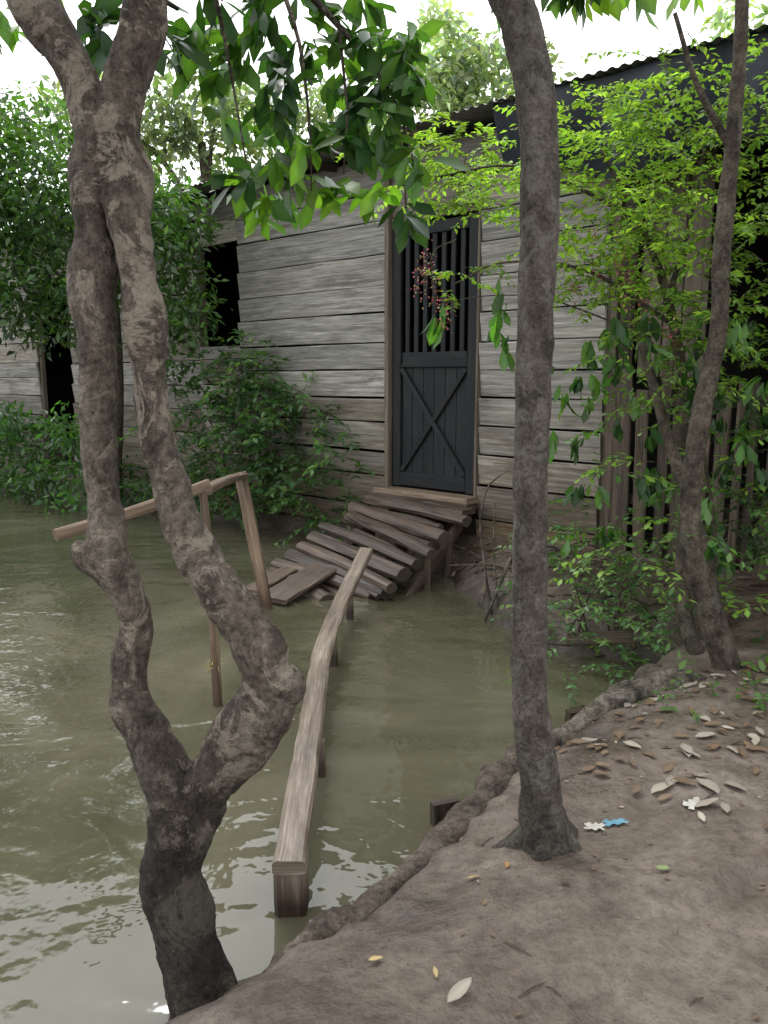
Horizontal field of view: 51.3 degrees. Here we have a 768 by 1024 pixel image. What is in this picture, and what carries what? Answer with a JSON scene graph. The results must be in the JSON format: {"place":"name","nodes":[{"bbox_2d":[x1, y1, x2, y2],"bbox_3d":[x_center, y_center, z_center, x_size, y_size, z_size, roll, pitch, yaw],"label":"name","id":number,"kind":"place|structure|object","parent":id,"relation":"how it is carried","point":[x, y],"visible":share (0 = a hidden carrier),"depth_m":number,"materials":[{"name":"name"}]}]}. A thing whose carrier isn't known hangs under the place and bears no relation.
{"place":"outdoors","nodes":[
{"label":"outdoors","id":0,"kind":"place"},
{"bbox_2d":[0,129,613,548],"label":"wall planks","id":1,"kind":"object","parent":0,"point":[350,285],"depth_m":6.81,"materials":[{"name":"grey wood"}]},
{"bbox_2d":[384,178,483,496],"bbox_3d":[0.364,-1.381,6.210,0.919,2.554,0.079,9,13,41],"label":"door frame","id":2,"kind":"object","parent":1,"relation":"attached to","point":[388,311],"visible":0.69,"depth_m":6.39,"materials":[{"name":"wood"}]},
{"bbox_2d":[393,213,478,493],"bbox_3d":[0.385,-1.199,6.241,0.835,2.060,0.056,9,13,41],"label":"door","id":3,"kind":"structure","parent":2,"relation":"in","point":[433,415],"depth_m":6.26,"materials":[{"name":"black wood"}]},
{"bbox_2d":[0,490,642,1023],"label":"water","id":4,"kind":"structure","parent":0,"point":[418,712],"depth_m":3.17,"materials":[{"name":"liquid"}]},
{"bbox_2d":[52,471,272,706],"bbox_3d":[-0.860,0.496,4.047,0.464,1.459,2.015,2,10,10],"label":"wooden handrail","id":5,"kind":"object","parent":4,"relation":"in","point":[203,489],"visible":0.53,"depth_m":3.54,"materials":[{"name":"brown wood"}]},
{"bbox_2d":[200,659,225,674],"bbox_3d":[-0.759,0.681,3.527,0.096,0.108,0.114,9,14,44],"label":"straw tie","id":6,"kind":"object","parent":5,"relation":"attached to","point":[212,664],"visible":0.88,"depth_m":3.52,"materials":[{"name":"beige plant"}]},
{"bbox_2d":[272,547,372,917],"bbox_3d":[-0.240,0.864,3.739,0.200,0.742,3.186,0,10,2],"label":"rail","id":7,"kind":"object","parent":4,"relation":"in","point":[290,869],"visible":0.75,"depth_m":2.66,"materials":[{"name":"brown wood"}]},
{"bbox_2d":[0,136,767,541],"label":"interior shell","id":8,"kind":"object","parent":4,"relation":"on","point":[58,368],"visible":0.01,"depth_m":9.99},
{"bbox_2d":[0,24,767,249],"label":"roof","id":9,"kind":"structure","parent":8,"relation":"on","point":[482,113],"depth_m":5.60,"materials":[{"name":"metal"}]},
{"bbox_2d":[493,24,767,179],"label":"tarp","id":10,"kind":"object","parent":9,"relation":"hanging from","point":[723,50],"visible":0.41,"depth_m":4.58,"materials":[{"name":"grey plastic"}]},
{"bbox_2d":[254,734,561,977],"bbox_3d":[0.171,0.998,2.388,0.191,0.206,1.767,7,12,37],"label":"driftwood log","id":11,"kind":"object","parent":4,"relation":"on","point":[491,782],"visible":0.46,"depth_m":2.23,"materials":[{"name":"wood"}]},
{"bbox_2d":[510,627,630,645],"bbox_3d":[0.976,0.670,4.240,0.598,0.172,0.372,1,10,6],"label":"loose plank","id":12,"kind":"object","parent":4,"relation":"on","point":[619,637],"visible":0.48,"depth_m":4.08,"materials":[{"name":"brown wood"}]},
{"bbox_2d":[552,664,707,746],"bbox_3d":[0.993,0.786,3.346,1.008,0.247,0.356,-4,11,-24],"label":"driftwood log","id":13,"kind":"object","parent":4,"relation":"on","point":[644,681],"visible":0.45,"depth_m":3.31,"materials":[{"name":"grey wood"}]},
{"bbox_2d":[0,434,767,1023],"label":"ground","id":14,"kind":"structure","parent":0,"point":[412,930],"depth_m":1.93,"materials":[{"name":"brown soil"}]},
{"bbox_2d":[0,400,135,514],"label":"garden bush","id":15,"kind":"object","parent":14,"relation":"on","point":[41,476],"visible":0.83,"depth_m":9.07,"materials":[{"name":"green plant"}]},
{"bbox_2d":[0,79,236,498],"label":"leafy tree","id":16,"kind":"object","parent":14,"relation":"on","point":[32,207],"visible":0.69,"depth_m":6.95,"materials":[{"name":"green plant"}]},
{"bbox_2d":[119,451,211,517],"bbox_3d":[-2.531,-0.287,8.592,1.975,0.762,0.693,8,12,38],"label":"garden bush","id":17,"kind":"object","parent":14,"relation":"on","point":[138,499],"visible":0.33,"depth_m":8.58,"materials":[{"name":"green plant"}]},
{"bbox_2d":[26,44,387,187],"bbox_3d":[-5.516,-9.398,26.889,11.995,12.384,5.240,0,10,0],"label":"background tree","id":18,"kind":"object","parent":14,"relation":"on","point":[188,132],"visible":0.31,"depth_m":25.62,"materials":[{"name":"green plant"}]},
{"bbox_2d":[119,329,374,544],"bbox_3d":[-1.374,-0.706,7.466,3.268,1.926,1.198,8,12,39],"label":"garden bush","id":19,"kind":"object","parent":14,"relation":"on","point":[255,442],"visible":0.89,"depth_m":7.17,"materials":[{"name":"green plant"}]},
{"bbox_2d":[0,0,600,1019],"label":"forked tree","id":20,"kind":"object","parent":14,"relation":"on","point":[110,176],"visible":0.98,"depth_m":1.79,"materials":[{"name":"brown plant"}]},
{"bbox_2d":[0,175,626,546],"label":"wall posts","id":21,"kind":"object","parent":14,"relation":"on","point":[611,313],"depth_m":5.45,"materials":[{"name":"wood"}]},
{"bbox_2d":[266,494,477,601],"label":"log ramp","id":22,"kind":"structure","parent":14,"relation":"on","point":[405,533],"depth_m":5.74,"materials":[{"name":"brown wood"}]},
{"bbox_2d":[245,563,337,604],"bbox_3d":[-0.647,0.464,5.448,0.473,0.141,0.645,6,11,32],"label":"loose plank","id":23,"kind":"object","parent":22,"relation":"on","point":[296,584],"visible":0.79,"depth_m":5.39,"materials":[{"name":"brown wood"}]},
{"bbox_2d":[430,795,459,826],"bbox_3d":[0.202,1.079,2.635,0.102,0.293,0.051,-3,10,-17],"label":"wooden stake","id":24,"kind":"object","parent":14,"relation":"on","point":[440,808],"visible":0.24,"depth_m":2.59,"materials":[{"name":"brown wood"}]},
{"bbox_2d":[362,0,577,132],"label":"background tree","id":25,"kind":"object","parent":14,"relation":"on","point":[455,91],"visible":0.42,"depth_m":23.01,"materials":[{"name":"green plant"}]},
{"bbox_2d":[335,32,767,655],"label":"bright shrub","id":26,"kind":"object","parent":14,"relation":"on","point":[633,212],"visible":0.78,"depth_m":3.76,"materials":[{"name":"green plant"}]},
{"bbox_2d":[405,224,682,363],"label":"red flower clusters","id":27,"kind":"object","parent":26,"relation":"attached to","point":[573,284],"visible":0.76,"depth_m":3.84,"materials":[{"name":"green plant"}]},
{"bbox_2d":[339,673,764,1023],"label":"mud clods","id":28,"kind":"object","parent":14,"relation":"on","point":[523,930],"visible":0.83,"depth_m":2.07,"materials":[{"name":"brown soil"}]},
{"bbox_2d":[368,533,767,1019],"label":"fallen leaves","id":29,"kind":"object","parent":14,"relation":"on","point":[459,989],"depth_m":2.67,"materials":[{"name":"beige plant"}]},
{"bbox_2d":[565,705,585,721],"bbox_3d":[0.800,0.954,3.338,0.098,0.298,0.059,-3,10,-16],"label":"wooden stake","id":30,"kind":"object","parent":14,"relation":"on","point":[570,713],"visible":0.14,"depth_m":3.30,"materials":[{"name":"brown wood"}]},
{"bbox_2d":[571,858,584,863],"bbox_3d":[0.498,0.938,2.066,0.064,0.075,0.071,0,10,0],"label":"stump","id":31,"kind":"object","parent":14,"relation":"on","point":[575,860],"visible":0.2,"depth_m":2.06,"materials":[{"name":"brown wood"}]},
{"bbox_2d":[450,470,729,647],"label":"dead branches","id":32,"kind":"object","parent":14,"relation":"on","point":[506,568],"visible":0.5,"depth_m":4.77,"materials":[{"name":"brown wood"}]},
{"bbox_2d":[583,822,604,829],"bbox_3d":[0.585,0.873,2.224,0.060,0.008,0.039,3,10,16],"label":"paper scrap","id":33,"kind":"object","parent":14,"relation":"on","point":[594,826],"visible":1,"depth_m":2.22,"materials":[{"name":"white paper"}]},
{"bbox_2d":[422,223,767,677],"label":"hanging shrub","id":34,"kind":"object","parent":14,"relation":"on","point":[746,453],"visible":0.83,"depth_m":3.89,"materials":[{"name":"green plant"}]},
{"bbox_2d":[488,0,704,861],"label":"tree","id":35,"kind":"object","parent":14,"relation":"on","point":[545,829],"visible":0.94,"depth_m":2.01,"materials":[{"name":"brown plant"}]},
{"bbox_2d":[602,818,627,825],"bbox_3d":[0.645,0.865,2.238,0.072,0.010,0.036,-1,10,-6],"label":"plastic scrap","id":36,"kind":"object","parent":14,"relation":"on","point":[615,821],"visible":1,"depth_m":2.24,"materials":[{"name":"blue plastic"}]},
{"bbox_2d":[490,503,760,707],"bbox_3d":[1.172,0.399,4.323,1.191,0.701,1.754,0,10,0],"label":"shrub","id":37,"kind":"object","parent":14,"relation":"on","point":[635,626],"visible":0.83,"depth_m":4.15,"materials":[{"name":"green plant"}]},
{"bbox_2d":[603,172,767,574],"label":"wooden fence","id":38,"kind":"object","parent":14,"relation":"on","point":[622,498],"visible":0.48,"depth_m":5.13,"materials":[{"name":"brown wood"}]},
{"bbox_2d":[637,143,717,376],"bbox_3d":[1.831,-1.559,5.025,0.435,1.406,0.026,9,13,42],"label":"plank screen","id":39,"kind":"object","parent":38,"relation":"attached to","point":[693,283],"visible":0.27,"depth_m":4.96,"materials":[{"name":"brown wood"}]},
{"bbox_2d":[682,797,699,809],"bbox_3d":[0.900,0.847,2.326,0.072,0.010,0.045,-5,11,-29],"label":"paper scrap","id":40,"kind":"object","parent":14,"relation":"on","point":[691,803],"visible":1,"depth_m":2.33,"materials":[{"name":"white paper"}]},
{"bbox_2d":[638,0,748,670],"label":"slender tree","id":41,"kind":"object","parent":14,"relation":"on","point":[700,577],"visible":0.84,"depth_m":3.25,"materials":[{"name":"brown plant"}]},
{"bbox_2d":[638,671,767,722],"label":"weeds","id":42,"kind":"object","parent":14,"relation":"on","point":[738,696],"visible":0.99,"depth_m":3.03,"materials":[{"name":"green plant"}]},
{"bbox_2d":[641,336,767,642],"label":"shrub","id":43,"kind":"object","parent":14,"relation":"on","point":[747,503],"visible":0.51,"depth_m":4.19,"materials":[{"name":"green plant"}]},
{"bbox_2d":[699,0,767,40],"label":"background tree","id":44,"kind":"object","parent":14,"relation":"on","point":[719,14],"visible":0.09,"depth_m":20.14,"materials":[{"name":"green plant"}]},
{"bbox_2d":[0,0,767,229],"label":"sky","id":45,"kind":"structure","parent":0,"point":[26,64],"materials":[{"name":"white"}]},
{"bbox_2d":[10,39,760,245],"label":"roof beams","id":46,"kind":"structure","parent":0,"point":[328,167],"depth_m":6.54,"materials":[{"name":"wood"}]},
{"bbox_2d":[373,486,477,504],"bbox_3d":[0.328,-0.139,6.390,0.963,0.053,0.204,9,13,41],"label":"door sill","id":47,"kind":"structure","parent":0,"point":[444,497],"depth_m":6.29,"materials":[{"name":"brown wood"}]}
]}

